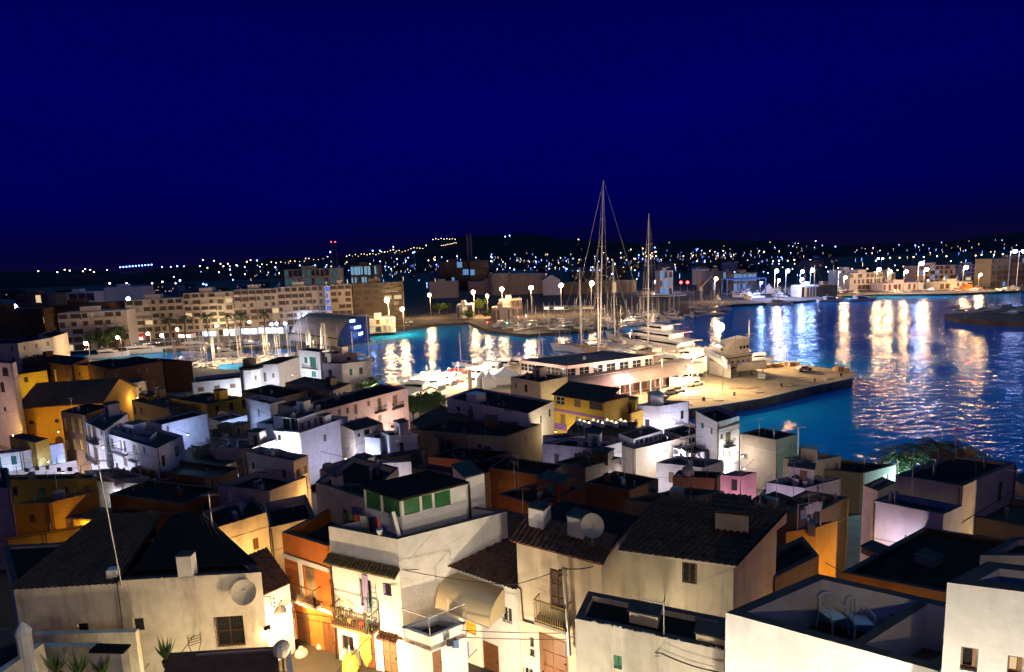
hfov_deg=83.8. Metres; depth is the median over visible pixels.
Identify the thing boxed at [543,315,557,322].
motor yacht
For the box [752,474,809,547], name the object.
village house
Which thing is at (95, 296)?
warehouse
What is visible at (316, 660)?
hillside
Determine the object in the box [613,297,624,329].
sailing boat
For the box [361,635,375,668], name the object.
door
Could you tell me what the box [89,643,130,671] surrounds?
garden shed
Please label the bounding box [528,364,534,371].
window
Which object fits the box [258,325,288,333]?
restaurant pavilion
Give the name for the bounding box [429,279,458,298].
warehouse
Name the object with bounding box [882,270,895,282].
shop building
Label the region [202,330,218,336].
restaurant pavilion
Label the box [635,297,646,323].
sailing boat
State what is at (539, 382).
village house
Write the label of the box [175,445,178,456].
window
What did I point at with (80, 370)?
village house
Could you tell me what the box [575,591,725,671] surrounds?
house
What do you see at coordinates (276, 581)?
alley end house
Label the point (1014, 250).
street lamp
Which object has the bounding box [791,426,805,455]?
double street light
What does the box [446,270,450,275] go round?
window
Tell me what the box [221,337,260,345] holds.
motor yacht
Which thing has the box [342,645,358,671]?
yellow parasol
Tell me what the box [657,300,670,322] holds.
sailing boat
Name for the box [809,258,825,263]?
city building
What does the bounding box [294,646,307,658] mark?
sack
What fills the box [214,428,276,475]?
village house
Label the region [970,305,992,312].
motor yacht
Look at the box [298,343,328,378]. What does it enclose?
town house
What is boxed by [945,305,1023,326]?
breakwater
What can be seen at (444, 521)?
corner house
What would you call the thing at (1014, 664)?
window
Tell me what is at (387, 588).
window
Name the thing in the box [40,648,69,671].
agave plant
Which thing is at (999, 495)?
window
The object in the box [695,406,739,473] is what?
town house
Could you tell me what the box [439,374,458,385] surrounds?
motor yacht
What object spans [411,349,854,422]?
pier
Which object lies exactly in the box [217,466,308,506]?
village house
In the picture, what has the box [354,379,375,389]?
tree
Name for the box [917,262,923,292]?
street lamp
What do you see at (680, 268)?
city building
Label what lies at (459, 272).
window
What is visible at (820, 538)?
village house
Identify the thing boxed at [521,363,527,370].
window
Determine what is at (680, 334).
lit saloon door
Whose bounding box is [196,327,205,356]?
sailing boat
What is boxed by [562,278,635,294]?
warehouse
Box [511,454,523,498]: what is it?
antenna mast
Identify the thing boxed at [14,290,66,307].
warehouse
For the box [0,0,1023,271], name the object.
sky
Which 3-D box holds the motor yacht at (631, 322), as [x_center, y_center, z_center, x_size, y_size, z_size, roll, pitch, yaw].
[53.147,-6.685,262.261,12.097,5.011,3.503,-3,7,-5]
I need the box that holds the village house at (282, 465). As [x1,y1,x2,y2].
[245,443,312,510]
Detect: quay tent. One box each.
[475,370,485,387]
[482,371,496,388]
[491,367,519,384]
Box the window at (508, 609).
[503,607,511,622]
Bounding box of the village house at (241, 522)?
[202,489,269,554]
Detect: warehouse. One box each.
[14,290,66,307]
[66,289,105,302]
[104,284,153,307]
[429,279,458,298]
[468,279,489,294]
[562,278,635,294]
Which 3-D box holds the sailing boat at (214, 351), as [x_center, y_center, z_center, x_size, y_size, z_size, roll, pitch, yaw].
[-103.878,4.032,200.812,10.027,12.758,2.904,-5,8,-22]
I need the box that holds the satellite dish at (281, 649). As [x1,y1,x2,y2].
[273,639,290,671]
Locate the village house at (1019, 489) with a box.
[1014,477,1023,500]
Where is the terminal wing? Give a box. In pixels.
[568,358,699,395]
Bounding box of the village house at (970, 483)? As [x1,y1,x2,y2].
[894,427,1016,534]
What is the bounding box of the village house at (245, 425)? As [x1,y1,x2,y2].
[233,421,249,433]
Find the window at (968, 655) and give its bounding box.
[960,646,976,669]
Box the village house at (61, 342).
[38,330,70,355]
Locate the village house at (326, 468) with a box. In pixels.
[319,445,375,478]
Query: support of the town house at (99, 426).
on the hillside
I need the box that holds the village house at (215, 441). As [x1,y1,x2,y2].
[205,425,235,449]
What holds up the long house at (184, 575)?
on the hillside
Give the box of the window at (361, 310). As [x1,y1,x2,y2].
[355,309,363,312]
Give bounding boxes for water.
[70,293,1023,473]
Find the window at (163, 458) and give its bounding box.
[161,455,164,466]
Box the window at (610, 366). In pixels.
[607,363,615,370]
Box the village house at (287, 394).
[241,384,307,401]
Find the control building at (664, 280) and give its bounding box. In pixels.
[655,268,672,294]
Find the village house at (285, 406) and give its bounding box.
[278,394,331,412]
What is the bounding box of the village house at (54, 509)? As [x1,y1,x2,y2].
[13,471,98,535]
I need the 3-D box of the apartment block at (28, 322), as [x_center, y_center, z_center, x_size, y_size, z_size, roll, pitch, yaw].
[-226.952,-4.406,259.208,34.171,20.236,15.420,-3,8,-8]
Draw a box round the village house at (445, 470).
[413,451,485,501]
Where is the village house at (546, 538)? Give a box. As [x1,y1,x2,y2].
[509,500,637,671]
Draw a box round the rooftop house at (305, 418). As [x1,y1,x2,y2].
[272,398,323,431]
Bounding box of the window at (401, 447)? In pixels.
[400,442,403,450]
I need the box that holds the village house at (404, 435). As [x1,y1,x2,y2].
[380,418,418,452]
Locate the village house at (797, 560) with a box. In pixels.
[774,536,818,591]
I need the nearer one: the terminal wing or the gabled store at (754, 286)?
the terminal wing
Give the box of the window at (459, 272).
[457,269,462,274]
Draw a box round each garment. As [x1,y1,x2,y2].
[342,512,349,522]
[349,513,356,520]
[354,514,360,528]
[360,515,368,530]
[369,517,377,531]
[446,639,453,646]
[452,640,458,647]
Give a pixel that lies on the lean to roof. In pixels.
(259, 659)
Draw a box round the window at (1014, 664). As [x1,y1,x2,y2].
[1007,655,1021,671]
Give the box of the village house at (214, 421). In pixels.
[208,409,247,429]
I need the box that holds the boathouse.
[811,281,836,296]
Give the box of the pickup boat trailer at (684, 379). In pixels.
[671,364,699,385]
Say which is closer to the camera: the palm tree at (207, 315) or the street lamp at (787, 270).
the palm tree at (207, 315)
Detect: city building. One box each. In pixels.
[0,288,25,298]
[0,298,14,303]
[8,292,28,307]
[55,289,71,292]
[153,287,163,293]
[155,284,168,292]
[164,284,185,296]
[178,283,195,289]
[182,288,198,296]
[192,286,217,290]
[218,287,227,290]
[237,283,251,289]
[251,282,270,287]
[274,280,284,287]
[431,270,438,277]
[534,269,550,274]
[535,268,544,272]
[569,272,577,278]
[578,271,599,280]
[598,264,610,273]
[602,267,626,279]
[627,263,640,269]
[658,262,673,273]
[678,266,686,270]
[683,267,690,271]
[691,262,707,266]
[691,265,705,268]
[691,267,715,284]
[707,261,725,270]
[721,261,737,272]
[738,261,754,270]
[758,262,769,271]
[791,255,800,261]
[799,260,822,270]
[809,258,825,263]
[826,254,837,259]
[827,256,837,263]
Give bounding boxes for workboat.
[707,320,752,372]
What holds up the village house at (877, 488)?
on the hillside
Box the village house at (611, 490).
[585,460,657,512]
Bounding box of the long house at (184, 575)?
[3,511,268,671]
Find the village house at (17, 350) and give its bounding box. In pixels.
[0,337,54,370]
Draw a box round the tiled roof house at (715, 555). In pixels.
[618,434,789,617]
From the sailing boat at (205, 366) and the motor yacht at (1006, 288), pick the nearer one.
the sailing boat at (205, 366)
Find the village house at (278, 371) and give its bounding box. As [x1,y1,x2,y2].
[257,356,300,386]
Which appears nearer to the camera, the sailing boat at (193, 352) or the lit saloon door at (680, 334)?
the lit saloon door at (680, 334)
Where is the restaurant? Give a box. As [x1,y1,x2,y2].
[791,282,818,297]
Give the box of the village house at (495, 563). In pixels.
[448,507,526,671]
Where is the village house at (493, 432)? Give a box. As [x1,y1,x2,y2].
[410,414,541,461]
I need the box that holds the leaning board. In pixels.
[392,511,400,536]
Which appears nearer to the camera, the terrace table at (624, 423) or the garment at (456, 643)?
the garment at (456, 643)
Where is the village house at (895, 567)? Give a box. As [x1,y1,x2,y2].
[841,527,1006,601]
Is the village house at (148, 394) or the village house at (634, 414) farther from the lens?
the village house at (148, 394)
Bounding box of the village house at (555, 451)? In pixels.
[542,421,621,463]
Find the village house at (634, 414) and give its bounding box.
[622,396,643,426]
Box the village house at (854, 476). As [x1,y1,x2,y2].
[823,458,895,513]
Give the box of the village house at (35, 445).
[9,424,51,466]
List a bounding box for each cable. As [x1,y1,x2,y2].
[292,616,565,639]
[293,611,560,633]
[402,569,513,584]
[514,570,557,584]
[566,566,593,569]
[661,653,718,671]
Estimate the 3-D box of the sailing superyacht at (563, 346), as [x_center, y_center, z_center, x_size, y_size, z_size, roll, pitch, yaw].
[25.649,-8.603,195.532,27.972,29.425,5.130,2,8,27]
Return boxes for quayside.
[0,359,852,492]
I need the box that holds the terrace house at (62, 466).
[8,456,77,474]
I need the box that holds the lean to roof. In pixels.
[164,646,292,671]
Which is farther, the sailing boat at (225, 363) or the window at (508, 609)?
the sailing boat at (225, 363)
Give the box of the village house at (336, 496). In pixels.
[315,456,398,523]
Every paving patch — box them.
[667,396,712,400]
[811,372,841,374]
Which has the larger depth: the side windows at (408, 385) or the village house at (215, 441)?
the side windows at (408, 385)
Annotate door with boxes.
[55,436,63,442]
[296,610,310,643]
[324,623,335,653]
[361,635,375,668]
[383,642,397,671]
[432,649,441,671]
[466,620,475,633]
[483,640,498,671]
[540,632,568,671]
[550,568,563,610]
[618,385,623,393]
[626,383,631,391]
[634,382,639,390]
[641,381,646,388]
[649,380,653,387]
[656,378,661,386]
[663,377,668,384]
[664,325,671,329]
[672,333,681,337]
[681,342,691,346]
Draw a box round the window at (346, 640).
[342,634,353,650]
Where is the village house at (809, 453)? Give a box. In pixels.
[783,444,840,477]
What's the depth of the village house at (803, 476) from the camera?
52.28 m
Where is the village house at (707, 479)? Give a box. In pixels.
[673,437,720,490]
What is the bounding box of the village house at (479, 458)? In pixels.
[428,436,511,468]
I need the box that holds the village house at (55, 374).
[54,359,69,381]
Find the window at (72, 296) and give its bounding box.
[69,294,76,298]
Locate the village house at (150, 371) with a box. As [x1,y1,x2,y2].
[87,351,165,390]
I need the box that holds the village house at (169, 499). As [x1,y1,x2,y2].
[110,466,218,536]
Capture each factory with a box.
[439,259,469,290]
[470,258,489,280]
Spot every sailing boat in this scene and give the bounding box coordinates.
[181,325,205,353]
[184,337,199,358]
[185,340,204,360]
[188,332,211,367]
[191,334,197,364]
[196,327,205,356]
[198,338,204,367]
[201,336,217,368]
[203,330,232,364]
[207,333,229,361]
[211,339,218,367]
[224,334,233,359]
[225,327,257,363]
[229,329,247,359]
[231,326,251,359]
[253,323,274,363]
[257,327,273,356]
[258,327,284,358]
[262,326,273,360]
[277,321,302,356]
[277,330,283,356]
[293,328,299,355]
[294,322,302,355]
[300,317,315,348]
[349,333,365,356]
[364,314,374,365]
[452,332,476,366]
[499,301,516,326]
[524,300,536,326]
[537,303,555,326]
[551,305,559,325]
[551,332,570,355]
[581,304,588,330]
[601,305,613,328]
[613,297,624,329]
[620,301,628,328]
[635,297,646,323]
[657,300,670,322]
[683,303,699,316]
[687,289,701,307]
[695,289,711,313]
[700,295,716,315]
[707,290,724,314]
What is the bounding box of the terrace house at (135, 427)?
[111,419,156,442]
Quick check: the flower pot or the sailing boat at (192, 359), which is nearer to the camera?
the flower pot
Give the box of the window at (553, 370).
[551,367,558,374]
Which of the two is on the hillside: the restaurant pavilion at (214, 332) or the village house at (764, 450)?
the village house at (764, 450)
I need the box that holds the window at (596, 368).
[593,365,602,372]
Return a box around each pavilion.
[177,332,195,337]
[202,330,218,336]
[216,327,239,335]
[241,326,259,334]
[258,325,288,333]
[492,303,511,320]
[499,295,521,315]
[544,305,568,309]
[569,305,593,308]
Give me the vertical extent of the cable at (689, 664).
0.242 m
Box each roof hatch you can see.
[860,540,890,556]
[913,548,945,568]
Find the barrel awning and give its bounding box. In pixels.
[435,573,504,628]
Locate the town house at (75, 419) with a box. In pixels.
[61,398,103,473]
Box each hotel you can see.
[903,263,955,284]
[954,262,974,280]
[974,254,1023,286]
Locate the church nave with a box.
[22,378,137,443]
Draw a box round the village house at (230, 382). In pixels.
[192,372,241,396]
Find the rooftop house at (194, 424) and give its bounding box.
[148,406,210,448]
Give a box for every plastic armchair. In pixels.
[815,591,849,635]
[842,596,875,640]
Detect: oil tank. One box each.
[489,273,509,294]
[508,273,528,294]
[527,273,545,293]
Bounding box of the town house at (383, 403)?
[293,384,409,430]
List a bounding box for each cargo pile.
[767,363,772,367]
[773,362,783,367]
[787,361,799,366]
[832,366,849,371]
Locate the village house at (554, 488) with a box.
[497,460,585,513]
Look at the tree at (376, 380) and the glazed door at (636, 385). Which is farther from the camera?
the tree at (376, 380)
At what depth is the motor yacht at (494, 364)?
163.24 m
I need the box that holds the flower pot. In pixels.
[376,517,382,535]
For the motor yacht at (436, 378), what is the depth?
144.66 m
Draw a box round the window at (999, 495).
[997,481,1002,501]
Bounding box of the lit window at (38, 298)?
[35,295,40,302]
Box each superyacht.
[550,268,628,351]
[564,180,666,361]
[579,262,624,352]
[601,261,635,347]
[605,303,703,352]
[639,214,668,356]
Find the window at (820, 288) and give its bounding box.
[819,287,822,295]
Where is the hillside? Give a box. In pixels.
[0,451,902,671]
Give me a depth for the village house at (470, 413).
94.51 m
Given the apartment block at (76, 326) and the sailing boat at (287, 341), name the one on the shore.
the apartment block at (76, 326)
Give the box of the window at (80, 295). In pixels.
[77,293,85,298]
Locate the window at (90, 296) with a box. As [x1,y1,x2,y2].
[86,293,93,300]
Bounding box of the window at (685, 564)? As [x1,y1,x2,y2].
[683,562,695,582]
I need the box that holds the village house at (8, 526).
[0,468,17,569]
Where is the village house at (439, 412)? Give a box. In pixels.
[410,404,467,454]
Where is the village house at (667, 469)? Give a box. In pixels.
[656,444,723,492]
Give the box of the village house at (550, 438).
[543,421,584,442]
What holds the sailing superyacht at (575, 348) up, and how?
on the water
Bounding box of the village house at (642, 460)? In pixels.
[622,431,679,477]
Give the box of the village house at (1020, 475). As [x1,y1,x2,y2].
[1016,472,1023,476]
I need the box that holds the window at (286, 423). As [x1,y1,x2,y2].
[283,418,289,429]
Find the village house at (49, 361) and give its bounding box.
[22,351,87,381]
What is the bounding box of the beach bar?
[954,284,982,289]
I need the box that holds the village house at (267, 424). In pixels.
[256,411,272,438]
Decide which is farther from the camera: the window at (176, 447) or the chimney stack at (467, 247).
the chimney stack at (467, 247)
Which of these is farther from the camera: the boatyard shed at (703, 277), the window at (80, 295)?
the boatyard shed at (703, 277)
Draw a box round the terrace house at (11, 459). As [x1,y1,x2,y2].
[0,435,65,471]
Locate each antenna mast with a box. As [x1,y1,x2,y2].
[85,459,122,586]
[199,493,218,526]
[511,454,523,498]
[517,487,529,513]
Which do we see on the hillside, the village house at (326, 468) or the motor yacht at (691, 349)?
the village house at (326, 468)
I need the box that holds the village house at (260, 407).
[245,393,285,429]
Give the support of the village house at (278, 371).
on the quayside
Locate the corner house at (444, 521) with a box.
[323,460,507,671]
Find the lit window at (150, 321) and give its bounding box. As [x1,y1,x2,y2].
[145,320,152,324]
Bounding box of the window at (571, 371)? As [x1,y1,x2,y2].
[565,368,574,375]
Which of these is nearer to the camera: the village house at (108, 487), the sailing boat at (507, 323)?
the village house at (108, 487)
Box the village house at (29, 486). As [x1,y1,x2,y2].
[9,457,99,506]
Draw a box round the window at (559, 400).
[556,396,564,404]
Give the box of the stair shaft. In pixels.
[324,281,331,312]
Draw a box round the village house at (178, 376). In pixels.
[151,358,193,392]
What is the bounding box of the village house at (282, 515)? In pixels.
[265,495,313,573]
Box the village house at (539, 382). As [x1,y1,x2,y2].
[511,365,567,400]
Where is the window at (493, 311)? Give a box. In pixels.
[492,310,495,319]
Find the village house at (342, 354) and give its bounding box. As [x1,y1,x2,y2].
[322,345,357,362]
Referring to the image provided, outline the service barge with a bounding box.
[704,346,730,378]
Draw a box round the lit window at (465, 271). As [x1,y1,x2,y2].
[463,269,467,274]
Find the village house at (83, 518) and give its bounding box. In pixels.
[65,507,148,536]
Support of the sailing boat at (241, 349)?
on the water
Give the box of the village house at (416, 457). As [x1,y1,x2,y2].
[333,440,427,473]
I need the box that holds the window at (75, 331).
[72,329,82,333]
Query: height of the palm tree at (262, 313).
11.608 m
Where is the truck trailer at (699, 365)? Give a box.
[693,361,703,376]
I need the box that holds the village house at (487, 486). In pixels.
[451,445,505,508]
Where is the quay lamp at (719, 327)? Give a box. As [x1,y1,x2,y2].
[714,317,723,341]
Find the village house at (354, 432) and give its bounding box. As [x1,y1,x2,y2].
[340,416,383,459]
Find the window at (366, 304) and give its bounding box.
[365,303,373,306]
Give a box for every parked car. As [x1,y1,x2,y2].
[660,387,679,395]
[669,385,686,393]
[686,379,703,386]
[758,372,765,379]
[794,365,811,371]
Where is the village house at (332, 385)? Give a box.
[285,376,351,396]
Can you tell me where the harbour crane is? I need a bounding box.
[699,276,710,298]
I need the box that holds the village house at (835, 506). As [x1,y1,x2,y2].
[780,460,848,578]
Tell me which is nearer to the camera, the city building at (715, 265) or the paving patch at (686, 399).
the paving patch at (686, 399)
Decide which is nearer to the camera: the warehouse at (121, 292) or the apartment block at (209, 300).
the apartment block at (209, 300)
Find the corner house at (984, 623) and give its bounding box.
[941,561,1023,671]
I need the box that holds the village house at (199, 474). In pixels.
[132,451,241,487]
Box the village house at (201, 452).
[184,441,243,475]
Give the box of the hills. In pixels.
[0,233,1023,288]
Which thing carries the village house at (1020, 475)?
on the hillside
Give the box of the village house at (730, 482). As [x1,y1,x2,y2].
[720,461,755,499]
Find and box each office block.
[284,266,344,305]
[350,262,382,282]
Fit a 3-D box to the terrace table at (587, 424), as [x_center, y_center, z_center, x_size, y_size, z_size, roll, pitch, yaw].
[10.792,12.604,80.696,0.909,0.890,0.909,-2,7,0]
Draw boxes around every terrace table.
[585,422,590,427]
[599,422,604,427]
[612,422,618,427]
[621,421,627,426]
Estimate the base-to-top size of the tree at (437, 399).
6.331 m
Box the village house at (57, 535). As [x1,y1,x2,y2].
[0,517,84,544]
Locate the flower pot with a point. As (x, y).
(379, 530)
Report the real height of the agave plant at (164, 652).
1.442 m
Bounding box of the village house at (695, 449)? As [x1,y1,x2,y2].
[673,430,708,458]
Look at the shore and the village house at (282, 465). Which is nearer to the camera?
the village house at (282, 465)
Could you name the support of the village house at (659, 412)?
on the hillside
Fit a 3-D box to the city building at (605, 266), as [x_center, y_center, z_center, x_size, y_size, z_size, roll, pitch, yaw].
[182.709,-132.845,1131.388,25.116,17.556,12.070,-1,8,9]
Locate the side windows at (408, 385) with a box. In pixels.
[400,384,421,386]
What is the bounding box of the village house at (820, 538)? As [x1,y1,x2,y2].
[786,492,836,576]
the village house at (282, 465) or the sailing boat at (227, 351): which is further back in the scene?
the sailing boat at (227, 351)
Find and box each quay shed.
[871,279,922,290]
[925,279,972,289]
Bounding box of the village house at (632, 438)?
[618,424,662,447]
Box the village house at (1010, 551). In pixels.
[979,537,1023,564]
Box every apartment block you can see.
[0,304,56,338]
[45,298,124,330]
[58,305,138,351]
[125,294,186,339]
[183,287,236,336]
[233,284,280,328]
[277,281,329,331]
[330,280,354,313]
[353,278,404,324]
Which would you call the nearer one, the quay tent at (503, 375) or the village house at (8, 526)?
the village house at (8, 526)
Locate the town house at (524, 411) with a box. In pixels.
[447,387,554,442]
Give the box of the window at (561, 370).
[559,368,567,375]
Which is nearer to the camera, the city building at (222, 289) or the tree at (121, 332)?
the tree at (121, 332)
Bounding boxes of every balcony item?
[337,606,344,620]
[346,607,352,622]
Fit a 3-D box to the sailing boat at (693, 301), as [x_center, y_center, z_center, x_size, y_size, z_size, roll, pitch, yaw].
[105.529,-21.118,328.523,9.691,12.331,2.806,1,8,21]
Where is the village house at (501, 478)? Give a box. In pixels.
[489,432,563,509]
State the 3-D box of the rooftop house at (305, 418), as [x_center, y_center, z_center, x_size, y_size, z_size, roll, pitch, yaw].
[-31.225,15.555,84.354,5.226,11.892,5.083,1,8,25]
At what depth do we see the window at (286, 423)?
81.84 m
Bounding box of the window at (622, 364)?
[620,361,628,368]
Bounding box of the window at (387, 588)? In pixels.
[384,583,391,595]
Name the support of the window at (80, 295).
in the warehouse at (95, 296)
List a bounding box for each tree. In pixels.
[82,329,118,348]
[99,325,128,349]
[159,317,177,337]
[175,315,194,339]
[199,313,213,337]
[218,313,233,336]
[231,312,248,336]
[257,311,271,331]
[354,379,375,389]
[365,374,382,385]
[408,390,428,415]
[408,395,424,420]
[410,394,435,413]
[416,390,441,408]
[422,394,446,407]
[431,303,446,314]
[460,310,474,318]
[473,298,488,313]
[481,310,491,318]
[609,302,623,328]
[866,446,928,474]
[876,445,930,473]
[893,440,948,468]
[905,437,960,465]
[933,439,994,458]
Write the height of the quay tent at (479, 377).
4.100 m
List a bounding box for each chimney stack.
[330,242,333,267]
[334,241,337,267]
[466,234,470,280]
[469,234,472,260]
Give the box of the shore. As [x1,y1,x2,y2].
[0,250,1023,351]
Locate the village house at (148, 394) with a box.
[139,384,155,400]
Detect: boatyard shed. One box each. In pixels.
[697,268,733,290]
[727,270,756,290]
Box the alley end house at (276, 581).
[249,547,295,660]
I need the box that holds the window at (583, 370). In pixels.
[579,366,588,373]
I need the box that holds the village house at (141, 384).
[125,378,146,398]
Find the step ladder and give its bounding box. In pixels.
[365,592,372,632]
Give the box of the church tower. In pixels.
[0,360,26,447]
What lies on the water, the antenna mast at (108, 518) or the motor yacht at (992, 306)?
the motor yacht at (992, 306)
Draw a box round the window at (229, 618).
[215,615,245,645]
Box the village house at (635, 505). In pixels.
[622,474,723,514]
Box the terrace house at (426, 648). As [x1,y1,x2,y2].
[400,598,467,671]
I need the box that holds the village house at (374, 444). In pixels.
[364,431,385,454]
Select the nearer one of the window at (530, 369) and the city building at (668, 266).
the window at (530, 369)
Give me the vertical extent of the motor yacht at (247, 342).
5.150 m
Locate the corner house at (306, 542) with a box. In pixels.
[282,509,338,653]
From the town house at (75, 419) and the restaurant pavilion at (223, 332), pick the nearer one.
the town house at (75, 419)
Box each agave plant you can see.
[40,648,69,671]
[64,650,87,671]
[87,655,109,671]
[154,636,175,668]
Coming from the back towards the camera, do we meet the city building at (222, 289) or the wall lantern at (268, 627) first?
the city building at (222, 289)
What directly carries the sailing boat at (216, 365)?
on the water
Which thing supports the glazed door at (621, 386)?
in the terminal wing
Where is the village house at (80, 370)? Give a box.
[73,358,116,379]
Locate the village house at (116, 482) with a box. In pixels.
[84,459,149,491]
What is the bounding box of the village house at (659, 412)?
[638,392,688,433]
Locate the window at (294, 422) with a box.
[291,418,297,430]
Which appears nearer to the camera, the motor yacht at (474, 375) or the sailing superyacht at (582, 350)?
the motor yacht at (474, 375)
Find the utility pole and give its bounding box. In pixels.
[558,567,571,655]
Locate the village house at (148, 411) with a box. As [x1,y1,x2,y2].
[132,387,187,425]
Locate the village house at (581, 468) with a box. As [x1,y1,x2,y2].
[556,441,621,503]
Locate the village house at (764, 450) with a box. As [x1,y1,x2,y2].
[740,419,796,489]
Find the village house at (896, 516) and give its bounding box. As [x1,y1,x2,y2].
[871,451,962,545]
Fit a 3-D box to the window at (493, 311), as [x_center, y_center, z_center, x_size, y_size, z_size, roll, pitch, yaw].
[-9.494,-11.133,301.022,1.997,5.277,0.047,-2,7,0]
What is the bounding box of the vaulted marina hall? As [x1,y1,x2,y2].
[289,313,376,346]
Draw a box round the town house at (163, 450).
[108,426,185,478]
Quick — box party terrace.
[567,419,637,441]
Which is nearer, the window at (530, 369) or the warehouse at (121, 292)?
the window at (530, 369)
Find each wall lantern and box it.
[264,599,304,630]
[334,637,368,671]
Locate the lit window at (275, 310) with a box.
[272,308,278,312]
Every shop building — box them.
[828,267,859,285]
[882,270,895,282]
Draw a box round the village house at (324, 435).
[272,412,348,484]
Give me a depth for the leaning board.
27.72 m
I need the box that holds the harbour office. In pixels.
[839,270,883,289]
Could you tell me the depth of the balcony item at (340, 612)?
28.93 m
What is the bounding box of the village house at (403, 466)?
[378,459,411,476]
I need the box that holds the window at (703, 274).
[702,273,705,280]
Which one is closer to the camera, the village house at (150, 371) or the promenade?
the village house at (150, 371)
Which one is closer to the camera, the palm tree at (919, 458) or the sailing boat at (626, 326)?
the palm tree at (919, 458)
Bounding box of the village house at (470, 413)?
[468,401,509,418]
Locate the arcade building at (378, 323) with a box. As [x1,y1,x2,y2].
[369,313,395,333]
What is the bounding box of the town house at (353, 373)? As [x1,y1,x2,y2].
[320,360,371,390]
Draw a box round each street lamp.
[274,600,286,615]
[384,298,389,329]
[529,286,532,315]
[589,281,593,312]
[785,269,789,297]
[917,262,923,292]
[1007,249,1016,286]
[1016,249,1023,288]
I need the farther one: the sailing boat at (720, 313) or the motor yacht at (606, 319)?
the sailing boat at (720, 313)
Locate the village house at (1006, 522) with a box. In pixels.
[974,468,1023,539]
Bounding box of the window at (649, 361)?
[645,358,652,364]
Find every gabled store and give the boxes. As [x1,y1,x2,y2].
[541,274,560,295]
[747,282,775,293]
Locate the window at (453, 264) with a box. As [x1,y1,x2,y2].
[451,262,455,267]
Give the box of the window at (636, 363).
[632,359,640,366]
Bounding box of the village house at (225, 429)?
[210,422,248,438]
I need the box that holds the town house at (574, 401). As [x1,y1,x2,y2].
[551,381,630,433]
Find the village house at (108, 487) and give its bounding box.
[97,467,170,507]
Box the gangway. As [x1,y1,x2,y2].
[736,360,766,376]
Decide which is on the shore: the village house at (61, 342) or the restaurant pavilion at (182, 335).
the restaurant pavilion at (182, 335)
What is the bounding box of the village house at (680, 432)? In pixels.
[664,420,694,447]
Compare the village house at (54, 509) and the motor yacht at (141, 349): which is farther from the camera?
the motor yacht at (141, 349)
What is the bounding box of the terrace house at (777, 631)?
[725,574,945,671]
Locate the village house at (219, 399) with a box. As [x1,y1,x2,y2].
[170,388,245,416]
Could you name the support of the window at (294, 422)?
in the rooftop house at (305, 418)
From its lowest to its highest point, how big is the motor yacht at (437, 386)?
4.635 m
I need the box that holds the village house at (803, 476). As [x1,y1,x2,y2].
[765,459,840,496]
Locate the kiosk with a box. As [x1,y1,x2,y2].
[456,300,473,318]
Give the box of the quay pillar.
[467,369,471,389]
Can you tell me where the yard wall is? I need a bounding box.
[0,622,144,671]
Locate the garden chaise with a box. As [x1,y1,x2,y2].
[187,632,201,650]
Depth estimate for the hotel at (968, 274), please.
479.11 m
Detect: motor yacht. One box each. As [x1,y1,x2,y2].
[87,346,129,358]
[118,342,171,353]
[171,339,222,347]
[215,345,240,356]
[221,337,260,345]
[236,340,268,347]
[385,372,441,394]
[399,366,437,382]
[426,370,445,383]
[430,380,445,389]
[436,368,453,377]
[438,364,462,376]
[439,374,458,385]
[458,369,480,379]
[460,361,491,372]
[463,363,474,369]
[465,357,502,370]
[477,353,514,366]
[487,353,525,362]
[493,318,504,327]
[509,322,525,328]
[517,318,537,324]
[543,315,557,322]
[549,324,568,329]
[557,319,574,326]
[573,323,593,328]
[577,316,593,324]
[599,314,611,322]
[602,319,620,325]
[618,316,640,326]
[625,341,650,350]
[632,314,649,320]
[639,292,685,296]
[651,349,667,356]
[652,350,678,359]
[660,310,684,320]
[664,308,677,313]
[665,343,699,353]
[674,350,694,358]
[689,303,708,306]
[689,347,706,359]
[709,304,730,311]
[722,289,753,293]
[732,289,750,296]
[742,289,752,299]
[752,290,764,297]
[752,349,773,361]
[764,297,793,304]
[772,291,787,296]
[816,294,844,301]
[845,293,876,301]
[944,304,965,309]
[947,306,969,313]
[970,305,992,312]
[973,307,992,311]
[988,302,1000,308]
[995,286,1012,290]
[1000,302,1012,308]
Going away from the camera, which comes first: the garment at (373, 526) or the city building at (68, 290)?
the garment at (373, 526)
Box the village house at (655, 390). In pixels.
[648,387,660,401]
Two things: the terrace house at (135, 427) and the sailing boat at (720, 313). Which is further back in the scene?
the sailing boat at (720, 313)
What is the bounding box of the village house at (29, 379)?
[18,365,47,398]
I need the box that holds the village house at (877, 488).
[860,477,894,561]
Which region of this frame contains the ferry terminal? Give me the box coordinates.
[520,350,653,375]
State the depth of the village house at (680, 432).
77.97 m
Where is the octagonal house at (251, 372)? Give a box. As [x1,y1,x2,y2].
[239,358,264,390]
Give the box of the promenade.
[396,317,409,326]
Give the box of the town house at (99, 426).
[85,401,128,469]
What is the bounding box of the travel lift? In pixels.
[721,277,765,295]
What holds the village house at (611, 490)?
on the hillside
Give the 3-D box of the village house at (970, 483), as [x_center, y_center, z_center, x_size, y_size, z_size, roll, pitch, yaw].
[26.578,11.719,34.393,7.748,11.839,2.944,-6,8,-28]
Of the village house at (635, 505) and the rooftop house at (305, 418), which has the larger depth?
the rooftop house at (305, 418)
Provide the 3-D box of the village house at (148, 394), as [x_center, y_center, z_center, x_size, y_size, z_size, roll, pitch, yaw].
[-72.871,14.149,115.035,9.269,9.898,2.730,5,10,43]
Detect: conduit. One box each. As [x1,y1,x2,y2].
[116,578,122,628]
[329,567,336,658]
[516,585,537,625]

